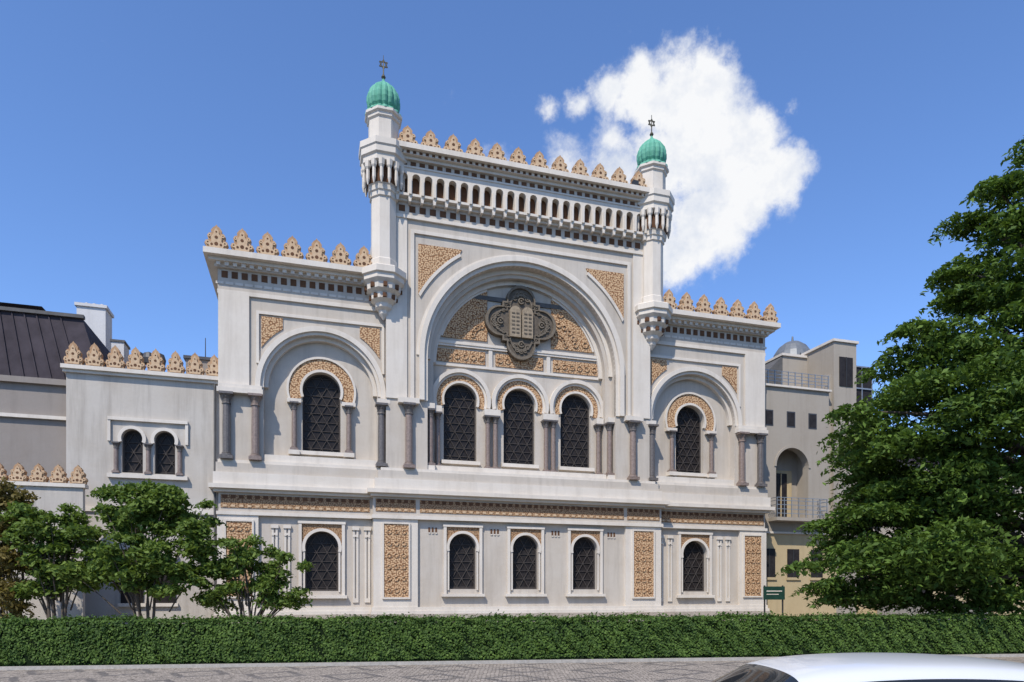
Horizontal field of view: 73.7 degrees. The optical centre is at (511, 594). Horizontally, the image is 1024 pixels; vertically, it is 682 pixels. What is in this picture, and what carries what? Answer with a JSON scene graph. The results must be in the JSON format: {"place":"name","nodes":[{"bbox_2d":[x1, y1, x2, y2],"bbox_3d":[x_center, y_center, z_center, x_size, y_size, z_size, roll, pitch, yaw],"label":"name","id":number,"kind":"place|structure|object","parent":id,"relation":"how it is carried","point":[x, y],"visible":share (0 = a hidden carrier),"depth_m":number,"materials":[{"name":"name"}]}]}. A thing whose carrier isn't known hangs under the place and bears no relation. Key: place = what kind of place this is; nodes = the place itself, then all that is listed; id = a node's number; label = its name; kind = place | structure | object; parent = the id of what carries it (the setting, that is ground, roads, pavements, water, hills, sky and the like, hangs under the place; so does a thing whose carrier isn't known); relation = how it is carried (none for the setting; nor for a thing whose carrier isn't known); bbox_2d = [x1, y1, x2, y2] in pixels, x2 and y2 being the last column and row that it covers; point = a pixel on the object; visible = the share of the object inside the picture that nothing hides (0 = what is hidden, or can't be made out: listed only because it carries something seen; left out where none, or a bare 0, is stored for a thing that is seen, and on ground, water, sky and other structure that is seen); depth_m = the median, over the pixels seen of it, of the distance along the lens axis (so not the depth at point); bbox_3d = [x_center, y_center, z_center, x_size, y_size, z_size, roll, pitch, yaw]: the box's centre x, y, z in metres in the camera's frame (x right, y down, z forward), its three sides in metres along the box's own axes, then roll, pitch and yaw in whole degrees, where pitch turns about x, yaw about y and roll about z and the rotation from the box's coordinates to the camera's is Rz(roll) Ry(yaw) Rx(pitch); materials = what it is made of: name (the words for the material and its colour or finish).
{"place":"outdoors","nodes":[
{"label":"outdoors","id":0,"kind":"place"},
{"bbox_2d":[0,657,1023,681],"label":"mosaic pavement","id":1,"kind":"structure","parent":0,"point":[690,671],"depth_m":17.19,"materials":[{"name":"grey stone"}]},
{"bbox_2d":[0,0,1023,458],"label":"sky","id":2,"kind":"structure","parent":0,"point":[816,150],"materials":[{"name":"blue"}]},
{"bbox_2d":[877,602,987,619],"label":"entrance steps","id":3,"kind":"structure","parent":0,"point":[901,611],"depth_m":42.45,"materials":[{"name":"stone"}]},
{"bbox_2d":[867,463,1023,538],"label":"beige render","id":4,"kind":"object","parent":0,"point":[884,531],"depth_m":49.44,"materials":[{"name":"beige paint"}]},
{"bbox_2d":[892,457,1023,464],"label":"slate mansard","id":5,"kind":"object","parent":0,"point":[918,462],"depth_m":49.60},
{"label":"park ground","id":6,"kind":"structure","parent":0,"visible":0},
{"bbox_2d":[0,476,55,624],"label":"bronze shrub","id":7,"kind":"object","parent":6,"relation":"on","point":[8,601],"visible":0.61,"depth_m":23.89,"materials":[{"name":"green plant"}]},
{"bbox_2d":[0,375,65,481],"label":"grey render","id":8,"kind":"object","parent":6,"relation":"on","point":[27,444],"visible":0.08,"depth_m":29.57,"materials":[{"name":"grey paint"}]},
{"bbox_2d":[0,303,102,420],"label":"plaster trim","id":9,"kind":"structure","parent":8,"relation":"on","point":[32,416],"depth_m":29.47,"materials":[{"name":"white paint"}]},
{"bbox_2d":[0,304,109,379],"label":"slate mansard","id":10,"kind":"object","parent":8,"relation":"on","point":[34,345],"visible":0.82,"depth_m":29.92,"materials":[{"name":"black metal"}]},
{"bbox_2d":[0,302,129,349],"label":"roof metal","id":11,"kind":"object","parent":10,"relation":"on","point":[41,310],"visible":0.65,"depth_m":30.29,"materials":[{"name":"black metal"}]},
{"bbox_2d":[0,485,84,623],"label":"annex plaster","id":12,"kind":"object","parent":6,"relation":"on","point":[52,498],"visible":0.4,"depth_m":27.68,"materials":[{"name":"white paint"}]},
{"bbox_2d":[0,480,88,488],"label":"plaster trim","id":13,"kind":"structure","parent":12,"relation":"on","point":[49,484],"depth_m":27.53,"materials":[{"name":"white paint"}]},
{"bbox_2d":[0,463,87,484],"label":"roof cresting","id":14,"kind":"object","parent":13,"relation":"on","point":[21,467],"visible":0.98,"depth_m":27.60,"materials":[{"name":"beige stone"}]},
{"bbox_2d":[0,468,81,481],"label":"brown frieze recess","id":15,"kind":"object","parent":14,"relation":"attached to","point":[37,478],"visible":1,"depth_m":27.46,"materials":[{"name":"brown stone"}]},
{"bbox_2d":[0,465,85,482],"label":"merlon carving","id":16,"kind":"object","parent":14,"relation":"attached to","point":[55,476],"visible":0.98,"depth_m":27.51},
{"bbox_2d":[0,501,99,618],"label":"hazel shrub","id":17,"kind":"object","parent":6,"relation":"on","point":[50,588],"visible":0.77,"depth_m":23.49,"materials":[{"name":"green plant"}]},
{"bbox_2d":[45,478,231,618],"bbox_3d":[-12.556,-1.014,23.338,6.135,6.091,3.282,0,0,0],"label":"shrub","id":18,"kind":"object","parent":6,"relation":"on","point":[159,512],"visible":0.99,"depth_m":23.02,"materials":[{"name":"green plant"}]},
{"bbox_2d":[60,341,219,623],"bbox_3d":[-17.888,-4.455,35.765,6.435,12.910,12.000,0,0,-17],"label":"crenellated annex","id":19,"kind":"object","parent":6,"relation":"on","point":[135,421],"visible":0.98,"depth_m":30.23,"materials":[{"name":"paint"}]},
{"bbox_2d":[74,302,128,368],"bbox_3d":[-20.776,-11.875,34.488,1.929,5.750,4.156,0,0,-45],"label":"white chimney","id":20,"kind":"object","parent":19,"relation":"on","point":[98,319],"visible":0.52,"depth_m":34.78,"materials":[{"name":"white paint"}]},
{"bbox_2d":[140,338,210,374],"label":"rooftop ventilation units","id":21,"kind":"object","parent":19,"relation":"on","point":[205,360],"visible":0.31,"depth_m":35.05},
{"bbox_2d":[190,533,315,622],"bbox_3d":[-9.015,-0.042,23.701,4.430,4.182,2.500,0,0,0],"label":"lilac shrub","id":22,"kind":"object","parent":6,"relation":"on","point":[271,581],"visible":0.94,"depth_m":23.51,"materials":[{"name":"green plant"}]},
{"bbox_2d":[203,55,780,622],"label":"synagogue","id":23,"kind":"structure","parent":6,"relation":"on","point":[475,381],"depth_m":34.40,"materials":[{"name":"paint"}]},
{"bbox_2d":[763,585,784,614],"bbox_3d":[11.900,0.800,31.022,0.960,2.400,0.116,0,0,0],"label":"park sign","id":24,"kind":"object","parent":6,"relation":"on","point":[773,592],"visible":0.86,"depth_m":30.97,"materials":[{"name":"metal"}]},
{"bbox_2d":[763,336,872,619],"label":"modern annex","id":25,"kind":"object","parent":6,"relation":"on","point":[807,389],"visible":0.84,"depth_m":41.34,"materials":[{"name":"beige paint"}]},
{"bbox_2d":[775,135,1023,615],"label":"locust tree","id":26,"kind":"object","parent":6,"relation":"on","point":[954,501],"visible":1,"depth_m":23.00,"materials":[{"name":"green plant"}]},
{"bbox_2d":[856,569,1023,614],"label":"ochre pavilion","id":27,"kind":"structure","parent":6,"relation":"on","point":[875,612],"depth_m":44.71,"materials":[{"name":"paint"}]},
{"label":"ground","id":28,"kind":"structure","parent":0,"visible":0},
{"bbox_2d":[0,654,1023,669],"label":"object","id":29,"kind":"structure","parent":28,"relation":"on","point":[389,663],"depth_m":19.24,"materials":[{"name":"stone"}]},
{"bbox_2d":[712,653,1023,681],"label":"parked car","id":30,"kind":"object","parent":28,"relation":"on","point":[871,667],"visible":1,"depth_m":5.41,"materials":[{"name":"white paint"}]},
{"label":"hedge soil","id":31,"kind":"structure","parent":0,"visible":0},
{"bbox_2d":[0,609,1023,665],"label":"box hedge","id":32,"kind":"object","parent":31,"relation":"on","point":[70,641],"visible":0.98,"depth_m":19.81,"materials":[{"name":"green plant"}]}
]}

